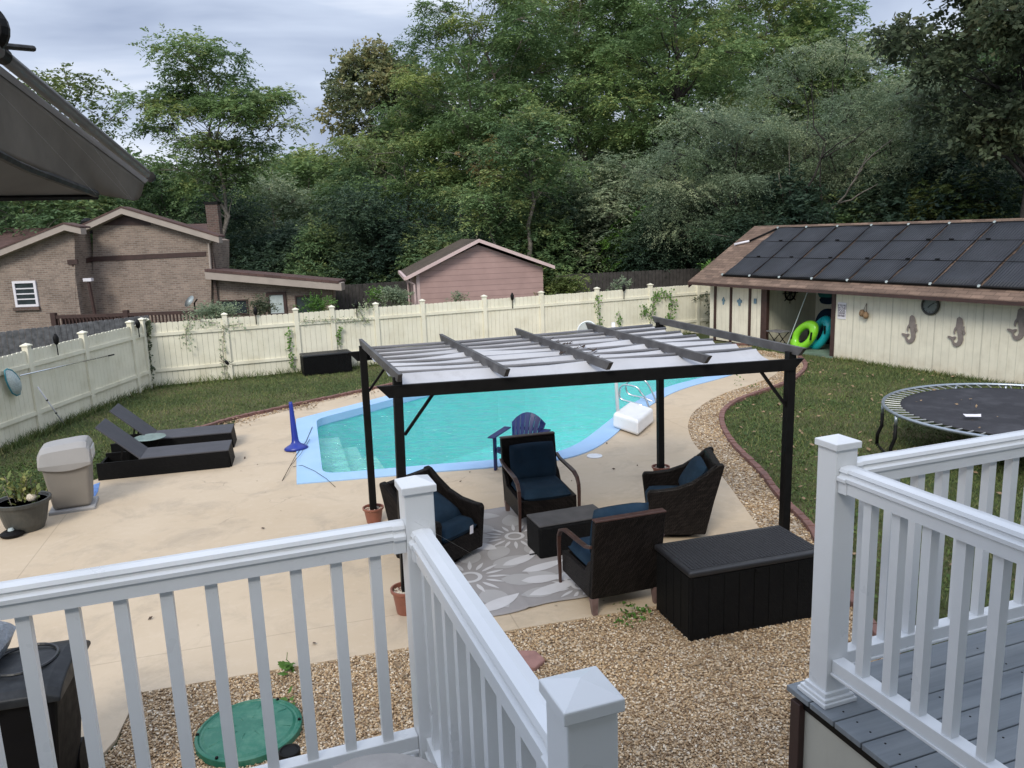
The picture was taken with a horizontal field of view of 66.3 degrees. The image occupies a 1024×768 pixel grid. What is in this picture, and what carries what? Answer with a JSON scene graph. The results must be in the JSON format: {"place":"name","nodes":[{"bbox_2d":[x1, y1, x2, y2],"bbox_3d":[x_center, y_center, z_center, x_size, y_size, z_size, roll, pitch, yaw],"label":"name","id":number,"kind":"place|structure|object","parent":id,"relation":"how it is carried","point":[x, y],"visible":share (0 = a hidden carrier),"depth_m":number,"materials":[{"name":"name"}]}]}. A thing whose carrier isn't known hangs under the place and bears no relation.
{"place":"outdoors","nodes":[
{"label":"outdoors","id":0,"kind":"place"},
{"bbox_2d":[0,382,152,455],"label":"grass","id":1,"kind":"structure","parent":0,"point":[49,428],"depth_m":17.25,"materials":[{"name":"plant"}]},
{"bbox_2d":[0,11,155,200],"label":"patio umbrella","id":2,"kind":"object","parent":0,"point":[34,166],"visible":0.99,"depth_m":3.78,"materials":[{"name":"grey fabric"}]},
{"bbox_2d":[0,474,624,767],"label":"deck railing","id":3,"kind":"object","parent":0,"point":[483,696],"visible":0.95,"depth_m":2.56,"materials":[{"name":"white plastic"}]},
{"bbox_2d":[332,753,437,767],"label":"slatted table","id":4,"kind":"object","parent":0,"point":[390,760],"visible":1,"depth_m":2.34,"materials":[{"name":"white wood"}]},
{"bbox_2d":[0,356,777,767],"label":"patio","id":5,"kind":"structure","parent":0,"point":[148,516],"depth_m":10.49,"materials":[{"name":"concrete"}]},
{"bbox_2d":[0,470,51,533],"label":"planter","id":6,"kind":"object","parent":5,"relation":"on","point":[24,506],"visible":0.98,"depth_m":10.84,"materials":[{"name":"concrete"}]},
{"bbox_2d":[0,640,90,767],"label":"wheelie bin","id":7,"kind":"object","parent":5,"relation":"on","point":[62,700],"visible":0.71,"depth_m":5.21,"materials":[{"name":"black plastic"}]},
{"bbox_2d":[37,435,98,515],"bbox_3d":[-6.645,1.358,11.786,0.705,1.070,0.640,-6,12,-22],"label":"litter bin","id":8,"kind":"object","parent":5,"relation":"on","point":[65,466],"visible":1,"depth_m":11.56,"materials":[{"name":"grey plastic"}]},
{"bbox_2d":[95,418,234,480],"bbox_3d":[-6.018,1.028,13.661,2.130,0.924,0.712,-5,11,-14],"label":"sun lounger","id":9,"kind":"object","parent":5,"relation":"on","point":[136,458],"visible":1,"depth_m":13.47,"materials":[{"name":"black plastic"}]},
{"bbox_2d":[109,403,236,452],"bbox_3d":[-6.422,0.797,14.918,2.130,0.924,0.712,-5,11,-14],"label":"sun lounger","id":10,"kind":"object","parent":5,"relation":"on","point":[189,435],"visible":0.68,"depth_m":14.78,"materials":[{"name":"black plastic"}]},
{"bbox_2d":[318,377,700,467],"bbox_3d":[0.415,1.329,18.559,6.014,1.950,12.823,5,13,34],"label":"pool basin","id":11,"kind":"object","parent":5,"relation":"in","point":[524,408],"visible":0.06,"depth_m":21.18,"materials":[{"name":"teal paint"}]},
{"bbox_2d":[319,437,384,472],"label":"pool steps","id":12,"kind":"structure","parent":11,"relation":"in","point":[343,456],"depth_m":15.69,"materials":[{"name":"paint"}]},
{"bbox_2d":[317,377,696,472],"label":"water","id":13,"kind":"structure","parent":11,"relation":"in","point":[548,407],"depth_m":16.88,"materials":[{"name":"teal liquid"}]},
{"bbox_2d":[296,375,730,484],"bbox_3d":[0.307,0.432,18.290,6.854,0.180,13.880,5,13,34],"label":"pool coping","id":14,"kind":"object","parent":5,"relation":"on","point":[309,457],"visible":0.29,"depth_m":14.47,"materials":[{"name":"blue paint"}]},
{"bbox_2d":[612,322,652,434],"bbox_3d":[2.346,-0.197,15.310,0.696,2.051,1.571,3,12,25],"label":"pole base","id":15,"kind":"object","parent":14,"relation":"on","point":[633,418],"visible":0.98,"depth_m":15.16,"materials":[{"name":"white plastic"}]},
{"bbox_2d":[488,412,550,470],"bbox_3d":[0.154,0.980,13.077,0.850,0.870,0.858,2,12,22],"label":"slatted chair","id":16,"kind":"object","parent":5,"relation":"on","point":[524,423],"visible":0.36,"depth_m":13.27,"materials":[{"name":"blue plastic"}]},
{"bbox_2d":[455,507,587,615],"bbox_3d":[-0.316,2.075,9.541,1.950,0.022,3.020,-6,12,-20],"label":"outdoor rug","id":17,"kind":"object","parent":5,"relation":"on","point":[504,569],"visible":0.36,"depth_m":9.04,"materials":[{"name":"fabric"}]},
{"bbox_2d":[379,465,483,562],"bbox_3d":[-0.951,1.625,9.491,0.935,0.976,0.840,6,14,37],"label":"wicker tub chair","id":18,"kind":"object","parent":17,"relation":"on","point":[457,515],"visible":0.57,"depth_m":9.40,"materials":[{"name":"wicker"}]},
{"bbox_2d":[499,431,580,531],"bbox_3d":[0.357,1.307,10.691,0.876,1.049,1.026,-5,11,-15],"label":"wicker armchair","id":19,"kind":"object","parent":17,"relation":"on","point":[533,482],"visible":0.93,"depth_m":10.72,"materials":[{"name":"brown plastic"}]},
{"bbox_2d":[527,504,597,558],"bbox_3d":[0.686,1.812,9.681,0.920,0.420,0.460,-6,12,-19],"label":"coffee table","id":20,"kind":"object","parent":17,"relation":"on","point":[542,528],"visible":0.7,"depth_m":9.46,"materials":[{"name":"black wicker"}]},
{"bbox_2d":[348,316,806,591],"bbox_3d":[0.535,0.726,9.909,4.776,2.540,3.734,-5,11,-15],"label":"pergola","id":21,"kind":"object","parent":5,"relation":"on","point":[524,359],"visible":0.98,"depth_m":8.95,"materials":[{"name":"black metal"}]},
{"bbox_2d":[557,502,665,615],"bbox_3d":[1.045,1.722,8.313,0.860,1.096,0.988,-6,12,-18],"label":"wicker armchair","id":22,"kind":"object","parent":5,"relation":"on","point":[614,553],"visible":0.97,"depth_m":7.92,"materials":[{"name":"wicker"}]},
{"bbox_2d":[642,446,724,536],"bbox_3d":[2.181,1.392,10.105,0.935,0.976,0.840,-1,11,5],"label":"wicker tub chair","id":23,"kind":"object","parent":5,"relation":"on","point":[683,495],"visible":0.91,"depth_m":9.73,"materials":[{"name":"brown wicker"}]},
{"bbox_2d":[4,149,817,258],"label":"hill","id":24,"kind":"structure","parent":0,"point":[480,189],"depth_m":76.61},
{"bbox_2d":[755,0,911,173],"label":"tree","id":25,"kind":"object","parent":24,"relation":"on","point":[863,39],"visible":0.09,"depth_m":56.52,"materials":[{"name":"green plant"}]},
{"bbox_2d":[0,0,1007,172],"label":"sky","id":26,"kind":"structure","parent":0,"point":[293,41],"materials":[{"name":"white"}]},
{"bbox_2d":[0,296,1023,756],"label":"ground","id":27,"kind":"structure","parent":0,"point":[380,380],"depth_m":16.47,"materials":[{"name":"green plant"}]},
{"bbox_2d":[0,195,132,243],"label":"tree","id":28,"kind":"object","parent":27,"relation":"on","point":[22,221],"visible":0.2,"depth_m":37.87,"materials":[{"name":"green plant"}]},
{"bbox_2d":[0,317,152,447],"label":"vinyl fence","id":29,"kind":"object","parent":27,"relation":"on","point":[83,386],"visible":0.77,"depth_m":17.95,"materials":[{"name":"plastic"}]},
{"bbox_2d":[4,354,114,395],"bbox_3d":[-9.995,-0.391,17.566,0.130,0.601,4.068,-2,11,1],"label":"pool net","id":30,"kind":"object","parent":29,"relation":"hanging from","point":[13,381],"visible":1,"depth_m":15.76,"materials":[{"name":"silver metal"}]},
{"bbox_2d":[0,315,154,366],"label":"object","id":31,"kind":"object","parent":27,"relation":"on","point":[74,329],"visible":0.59,"depth_m":22.17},
{"bbox_2d":[12,62,156,222],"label":"tree","id":32,"kind":"object","parent":27,"relation":"on","point":[61,86],"visible":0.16,"depth_m":41.55,"materials":[{"name":"green plant"}]},
{"bbox_2d":[50,310,213,338],"bbox_3d":[-14.226,-2.071,29.690,6.095,1.490,0.450,-2,11,0],"label":"porch railing","id":33,"kind":"object","parent":27,"relation":"on","point":[55,318],"visible":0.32,"depth_m":29.40,"materials":[{"name":"brown paint"}]},
{"bbox_2d":[75,144,243,250],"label":"tree","id":34,"kind":"object","parent":27,"relation":"on","point":[167,205],"visible":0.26,"depth_m":46.01,"materials":[{"name":"green plant"}]},
{"bbox_2d":[0,201,345,349],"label":"brick house","id":35,"kind":"structure","parent":27,"relation":"on","point":[136,260],"depth_m":31.39,"materials":[{"name":"brown"}]},
{"bbox_2d":[12,280,39,306],"bbox_3d":[-18.873,-3.501,30.443,0.900,0.999,0.100,-2,11,0],"label":"window","id":36,"kind":"structure","parent":35,"relation":"in","point":[25,293],"depth_m":30.42,"materials":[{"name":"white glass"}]},
{"bbox_2d":[0,360,391,495],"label":"grass","id":37,"kind":"structure","parent":27,"relation":"on","point":[159,390],"depth_m":19.43,"materials":[{"name":"plant"}]},
{"bbox_2d":[108,22,313,237],"bbox_3d":[-14.620,-10.198,39.233,10.044,14.072,7.888,-2,11,0],"label":"tree","id":38,"kind":"object","parent":27,"relation":"on","point":[242,110],"visible":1,"depth_m":38.10,"materials":[{"name":"green plant"}]},
{"bbox_2d":[178,299,245,350],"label":"shrub","id":39,"kind":"object","parent":27,"relation":"on","point":[209,310],"visible":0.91,"depth_m":25.11,"materials":[{"name":"green plant"}]},
{"bbox_2d":[162,176,275,269],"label":"shrub","id":40,"kind":"object","parent":27,"relation":"on","point":[240,216],"visible":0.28,"depth_m":44.18,"materials":[{"name":"green plant"}]},
{"bbox_2d":[229,221,296,269],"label":"shrub","id":41,"kind":"object","parent":27,"relation":"on","point":[263,238],"visible":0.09,"depth_m":43.21,"materials":[{"name":"green plant"}]},
{"bbox_2d":[229,222,320,274],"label":"shrub","id":42,"kind":"object","parent":27,"relation":"on","point":[271,261],"visible":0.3,"depth_m":41.08,"materials":[{"name":"green plant"}]},
{"bbox_2d":[228,166,329,263],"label":"tree","id":43,"kind":"object","parent":27,"relation":"on","point":[291,194],"visible":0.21,"depth_m":48.02,"materials":[{"name":"green plant"}]},
{"bbox_2d":[220,143,373,234],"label":"tree","id":44,"kind":"object","parent":27,"relation":"on","point":[301,172],"visible":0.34,"depth_m":56.37,"materials":[{"name":"green plant"}]},
{"bbox_2d":[281,208,363,309],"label":"shrub","id":45,"kind":"object","parent":27,"relation":"on","point":[312,233],"visible":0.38,"depth_m":38.79,"materials":[{"name":"green plant"}]},
{"bbox_2d":[299,349,352,376],"bbox_3d":[-5.450,-0.634,23.007,1.420,0.611,0.643,-7,12,-22],"label":"storage box","id":46,"kind":"object","parent":27,"relation":"on","point":[325,362],"visible":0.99,"depth_m":22.74,"materials":[{"name":"black plastic"}]},
{"bbox_2d":[293,162,416,270],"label":"tree","id":47,"kind":"object","parent":27,"relation":"on","point":[339,174],"visible":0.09,"depth_m":47.47,"materials":[{"name":"green plant"}]},
{"bbox_2d":[276,173,449,304],"bbox_3d":[-7.100,-6.644,39.610,8.661,7.875,6.649,7,15,40],"label":"shrub","id":48,"kind":"object","parent":27,"relation":"on","point":[358,229],"visible":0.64,"depth_m":37.83,"materials":[{"name":"green plant"}]},
{"bbox_2d":[310,33,434,182],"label":"magnolia tree","id":49,"kind":"object","parent":27,"relation":"on","point":[354,69],"visible":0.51,"depth_m":53.05,"materials":[{"name":"green plant"}]},
{"bbox_2d":[336,281,411,316],"bbox_3d":[-6.566,-3.401,33.940,5.990,1.866,0.028,-7,12,-25],"label":"board fence","id":50,"kind":"object","parent":27,"relation":"on","point":[347,297],"visible":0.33,"depth_m":33.88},
{"bbox_2d":[325,209,440,288],"bbox_3d":[-5.843,-5.842,39.659,7.057,5.809,7.389,-10,14,-35],"label":"shrub","id":51,"kind":"object","parent":27,"relation":"on","point":[391,252],"visible":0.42,"depth_m":37.74,"materials":[{"name":"green plant"}]},
{"bbox_2d":[307,94,502,248],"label":"locust tree","id":52,"kind":"object","parent":27,"relation":"on","point":[409,159],"visible":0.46,"depth_m":43.99,"materials":[{"name":"green plant"}]},
{"bbox_2d":[146,330,690,389],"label":"grass","id":53,"kind":"structure","parent":27,"relation":"on","point":[239,378],"depth_m":22.32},
{"bbox_2d":[369,225,468,288],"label":"shrub","id":54,"kind":"object","parent":27,"relation":"on","point":[415,258],"visible":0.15,"depth_m":36.48,"materials":[{"name":"green plant"}]},
{"bbox_2d":[145,283,709,384],"bbox_3d":[-1.220,-1.874,25.128,19.143,1.930,0.170,-7,12,-22],"label":"vinyl fence","id":55,"kind":"object","parent":27,"relation":"on","point":[423,322],"visible":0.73,"depth_m":24.02,"materials":[{"name":"plastic"}]},
{"bbox_2d":[397,174,522,246],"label":"tree","id":56,"kind":"object","parent":27,"relation":"on","point":[452,194],"visible":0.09,"depth_m":40.34,"materials":[{"name":"green plant"}]},
{"bbox_2d":[195,343,746,426],"bbox_3d":[-0.567,-0.446,22.562,17.149,0.109,4.157,-9,13,-31],"label":"brick edging","id":57,"kind":"object","parent":27,"relation":"on","point":[244,415],"visible":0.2,"depth_m":18.42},
{"bbox_2d":[398,239,554,304],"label":"pink shed","id":58,"kind":"structure","parent":27,"relation":"on","point":[476,269],"depth_m":28.28,"materials":[{"name":"wood"}]},
{"bbox_2d":[416,201,548,259],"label":"shrub","id":59,"kind":"object","parent":27,"relation":"on","point":[450,217],"visible":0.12,"depth_m":38.78,"materials":[{"name":"green plant"}]},
{"bbox_2d":[386,0,593,204],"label":"locust tree","id":60,"kind":"object","parent":27,"relation":"on","point":[469,133],"visible":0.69,"depth_m":41.31,"materials":[{"name":"green plant"}]},
{"bbox_2d":[104,351,882,767],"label":"gravel bed","id":61,"kind":"object","parent":27,"relation":"on","point":[770,501],"visible":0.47,"depth_m":6.85,"materials":[{"name":"gravel"}]},
{"bbox_2d":[194,698,301,767],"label":"tank lid","id":62,"kind":"object","parent":61,"relation":"on","point":[249,733],"visible":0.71,"depth_m":6.19,"materials":[{"name":"green plastic"}]},
{"bbox_2d":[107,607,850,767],"bbox_3d":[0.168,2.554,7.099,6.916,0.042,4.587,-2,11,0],"label":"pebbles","id":63,"kind":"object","parent":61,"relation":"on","point":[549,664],"visible":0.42,"depth_m":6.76,"materials":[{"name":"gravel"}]},
{"bbox_2d":[654,525,813,641],"bbox_3d":[2.282,1.973,7.888,1.509,0.721,0.746,-5,11,-16],"label":"storage box","id":64,"kind":"object","parent":61,"relation":"on","point":[708,587],"visible":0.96,"depth_m":7.59,"materials":[{"name":"black plastic"}]},
{"bbox_2d":[688,347,813,543],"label":"pebbles","id":65,"kind":"object","parent":61,"relation":"on","point":[721,459],"visible":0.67,"depth_m":13.54,"materials":[{"name":"gravel"}]},
{"bbox_2d":[451,180,537,244],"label":"tree","id":66,"kind":"object","parent":27,"relation":"on","point":[490,209],"visible":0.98,"depth_m":34.97,"materials":[{"name":"green plant"}]},
{"bbox_2d":[0,0,1023,249],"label":"woodland","id":67,"kind":"object","parent":27,"relation":"on","point":[476,104],"visible":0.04,"depth_m":64.56,"materials":[{"name":"green plant"}]},
{"bbox_2d":[454,95,597,256],"bbox_3d":[0.629,-7.776,35.466,6.061,9.632,5.647,8,15,43],"label":"tree","id":68,"kind":"object","parent":27,"relation":"on","point":[526,156],"visible":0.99,"depth_m":34.46,"materials":[{"name":"green plant"}]},
{"bbox_2d":[480,176,595,275],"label":"tree","id":69,"kind":"object","parent":27,"relation":"on","point":[538,199],"visible":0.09,"depth_m":38.92,"materials":[{"name":"green plant"}]},
{"bbox_2d":[484,202,619,294],"bbox_3d":[1.620,-5.507,37.458,6.465,6.367,5.195,-6,12,-21],"label":"shrub","id":70,"kind":"object","parent":27,"relation":"on","point":[551,235],"visible":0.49,"depth_m":36.36,"materials":[{"name":"green plant"}]},
{"bbox_2d":[507,180,617,291],"bbox_3d":[2.198,-6.524,39.025,6.995,7.016,5.370,-5,11,-16],"label":"shrub","id":71,"kind":"object","parent":27,"relation":"on","point":[572,209],"visible":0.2,"depth_m":37.45,"materials":[{"name":"green plant"}]},
{"bbox_2d":[533,265,591,294],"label":"shrub","id":72,"kind":"object","parent":27,"relation":"on","point":[567,285],"visible":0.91,"depth_m":29.11,"materials":[{"name":"green plant"}]},
{"bbox_2d":[477,0,683,198],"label":"locust tree","id":73,"kind":"object","parent":27,"relation":"on","point":[572,17],"visible":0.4,"depth_m":43.79,"materials":[{"name":"green plant"}]},
{"bbox_2d":[542,141,684,274],"bbox_3d":[5.307,-7.759,38.639,7.895,8.074,7.495,-2,11,0],"label":"tree","id":74,"kind":"object","parent":27,"relation":"on","point":[610,184],"visible":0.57,"depth_m":37.47,"materials":[{"name":"green plant"}]},
{"bbox_2d":[556,268,701,293],"bbox_3d":[5.374,-3.809,33.430,7.139,2.016,0.024,-4,11,-9],"label":"board fence","id":75,"kind":"object","parent":27,"relation":"on","point":[677,277],"visible":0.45,"depth_m":33.31,"materials":[{"name":"wood"}]},
{"bbox_2d":[594,203,668,287],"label":"tree","id":76,"kind":"object","parent":27,"relation":"on","point":[606,245],"visible":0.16,"depth_m":36.26,"materials":[{"name":"green plant"}]},
{"bbox_2d":[598,199,718,288],"bbox_3d":[7.422,-5.886,36.816,7.433,6.024,5.706,-9,13,-30],"label":"shrub","id":77,"kind":"object","parent":27,"relation":"on","point":[653,257],"visible":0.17,"depth_m":34.78,"materials":[{"name":"green plant"}]},
{"bbox_2d":[602,180,720,286],"bbox_3d":[7.318,-6.327,36.110,6.157,6.111,5.083,1,12,17],"label":"tree","id":78,"kind":"object","parent":27,"relation":"on","point":[626,242],"visible":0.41,"depth_m":34.93,"materials":[{"name":"green plant"}]},
{"bbox_2d":[557,0,777,191],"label":"locust tree","id":79,"kind":"object","parent":27,"relation":"on","point":[675,88],"visible":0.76,"depth_m":39.59,"materials":[{"name":"green plant"}]},
{"bbox_2d":[656,192,738,268],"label":"shrub","id":80,"kind":"object","parent":27,"relation":"on","point":[687,244],"visible":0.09,"depth_m":34.45,"materials":[{"name":"green plant"}]},
{"bbox_2d":[622,95,846,262],"bbox_3d":[9.237,-7.402,33.474,9.227,9.097,7.448,-2,11,0],"label":"tree","id":81,"kind":"object","parent":27,"relation":"on","point":[719,180],"visible":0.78,"depth_m":31.90,"materials":[{"name":"green plant"}]},
{"bbox_2d":[681,197,803,270],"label":"bush","id":82,"kind":"object","parent":27,"relation":"on","point":[728,236],"visible":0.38,"depth_m":30.99,"materials":[{"name":"green plant"}]},
{"bbox_2d":[704,159,841,254],"bbox_3d":[11.099,-5.597,32.567,6.626,7.155,6.938,-8,13,-29],"label":"shrub","id":83,"kind":"object","parent":27,"relation":"on","point":[810,212],"visible":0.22,"depth_m":30.67,"materials":[{"name":"green plant"}]},
{"bbox_2d":[685,0,883,176],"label":"tree","id":84,"kind":"object","parent":27,"relation":"on","point":[808,23],"visible":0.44,"depth_m":52.68,"materials":[{"name":"green plant"}]},
{"bbox_2d":[719,356,900,653],"bbox_3d":[4.790,1.080,13.761,2.280,0.109,19.492,1,11,15],"label":"brick edging","id":85,"kind":"object","parent":27,"relation":"on","point":[807,522],"visible":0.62,"depth_m":12.77,"materials":[{"name":"brick"}]},
{"bbox_2d":[706,29,929,223],"bbox_3d":[13.109,-8.858,33.769,8.649,11.562,8.736,4,13,28],"label":"tree","id":86,"kind":"object","parent":27,"relation":"on","point":[845,60],"visible":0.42,"depth_m":32.35,"materials":[{"name":"green plant"}]},
{"bbox_2d":[794,183,879,223],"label":"shrub","id":87,"kind":"object","parent":27,"relation":"on","point":[846,218],"visible":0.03,"depth_m":30.01,"materials":[{"name":"green plant"}]},
{"bbox_2d":[768,84,906,211],"bbox_3d":[12.894,-7.250,31.757,5.943,9.008,4.834,-10,13,-34],"label":"bare tree","id":88,"kind":"object","parent":27,"relation":"on","point":[819,163],"visible":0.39,"depth_m":30.77,"materials":[{"name":"brown plant"}]},
{"bbox_2d":[688,218,1023,383],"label":"pool house","id":89,"kind":"structure","parent":27,"relation":"on","point":[893,275],"depth_m":21.00,"materials":[{"name":"beige"}]},
{"bbox_2d":[716,287,729,340],"bbox_3d":[7.057,-2.368,26.124,0.050,1.850,0.648,-8,12,-27],"label":"door","id":90,"kind":"structure","parent":89,"relation":"in","point":[722,312],"depth_m":26.11,"materials":[{"name":"beige"}]},
{"bbox_2d":[732,288,748,342],"bbox_3d":[7.428,-2.246,25.434,0.050,1.850,0.757,-8,12,-27],"label":"door","id":91,"kind":"structure","parent":89,"relation":"in","point":[739,313],"depth_m":25.41,"materials":[{"name":"beige"}]},
{"bbox_2d":[790,320,818,347],"bbox_3d":[8.835,-1.454,23.708,0.358,0.962,0.950,-8,13,-28],"label":"swim ring","id":92,"kind":"object","parent":89,"relation":"on","point":[812,326],"visible":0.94,"depth_m":23.54,"materials":[{"name":"plastic"}]},
{"bbox_2d":[784,153,955,223],"bbox_3d":[14.467,-5.427,30.802,7.908,7.183,6.070,3,12,25],"label":"shrub","id":93,"kind":"object","parent":27,"relation":"on","point":[850,191],"visible":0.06,"depth_m":30.12,"materials":[{"name":"green plant"}]},
{"bbox_2d":[724,345,1023,469],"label":"grass","id":94,"kind":"structure","parent":27,"relation":"on","point":[817,360],"depth_m":16.36,"materials":[{"name":"plant"}]},
{"bbox_2d":[725,367,1023,650],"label":"weeds","id":95,"kind":"object","parent":27,"relation":"on","point":[855,527],"visible":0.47,"depth_m":13.98,"materials":[{"name":"green plant"}]},
{"bbox_2d":[803,66,998,217],"bbox_3d":[15.335,-7.662,31.650,7.188,9.881,7.292,-12,15,-43],"label":"tree","id":96,"kind":"object","parent":27,"relation":"on","point":[896,99],"visible":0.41,"depth_m":30.21,"materials":[{"name":"green plant"}]},
{"bbox_2d":[787,620,1023,767],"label":"timber deck","id":97,"kind":"structure","parent":27,"relation":"on","point":[859,732],"depth_m":3.27,"materials":[{"name":"grey"}]},
{"bbox_2d":[797,430,1023,767],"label":"deck railing","id":98,"kind":"object","parent":97,"relation":"on","point":[839,667],"visible":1,"depth_m":3.09,"materials":[{"name":"white plastic"}]},
{"bbox_2d":[833,355,1022,387],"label":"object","id":99,"kind":"structure","parent":27,"relation":"on","point":[911,369],"depth_m":19.77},
{"bbox_2d":[839,125,1021,222],"bbox_3d":[16.363,-5.751,30.289,7.692,8.198,8.054,-6,12,-18],"label":"shrub","id":100,"kind":"object","parent":27,"relation":"on","point":[882,207],"visible":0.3,"depth_m":28.26,"materials":[{"name":"green plant"}]},
{"bbox_2d":[862,0,1023,217],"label":"oak tree","id":101,"kind":"object","parent":27,"relation":"on","point":[993,127],"visible":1,"depth_m":23.89,"materials":[{"name":"green plant"}]},
{"bbox_2d":[863,22,1023,167],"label":"tree","id":102,"kind":"object","parent":27,"relation":"on","point":[906,71],"visible":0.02,"depth_m":43.73,"materials":[{"name":"green plant"}]},
{"bbox_2d":[873,126,1023,212],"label":"tree","id":103,"kind":"object","parent":27,"relation":"on","point":[948,169],"visible":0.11,"depth_m":28.30,"materials":[{"name":"green plant"}]},
{"bbox_2d":[875,383,1023,451],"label":"trampoline","id":104,"kind":"object","parent":27,"relation":"on","point":[1005,404],"visible":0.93,"depth_m":13.21,"materials":[{"name":"fabric"}]},
{"bbox_2d":[898,168,1023,220],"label":"bush","id":105,"kind":"object","parent":27,"relation":"on","point":[946,189],"visible":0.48,"depth_m":27.53,"materials":[{"name":"green plant"}]},
{"bbox_2d":[939,154,1023,219],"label":"shrub","id":106,"kind":"object","parent":27,"relation":"on","point":[1017,181],"visible":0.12,"depth_m":27.03,"materials":[{"name":"green plant"}]},
{"bbox_2d":[765,458,1023,652],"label":"grass","id":107,"kind":"structure","parent":0,"point":[975,477],"depth_m":10.99,"materials":[{"name":"plant"}]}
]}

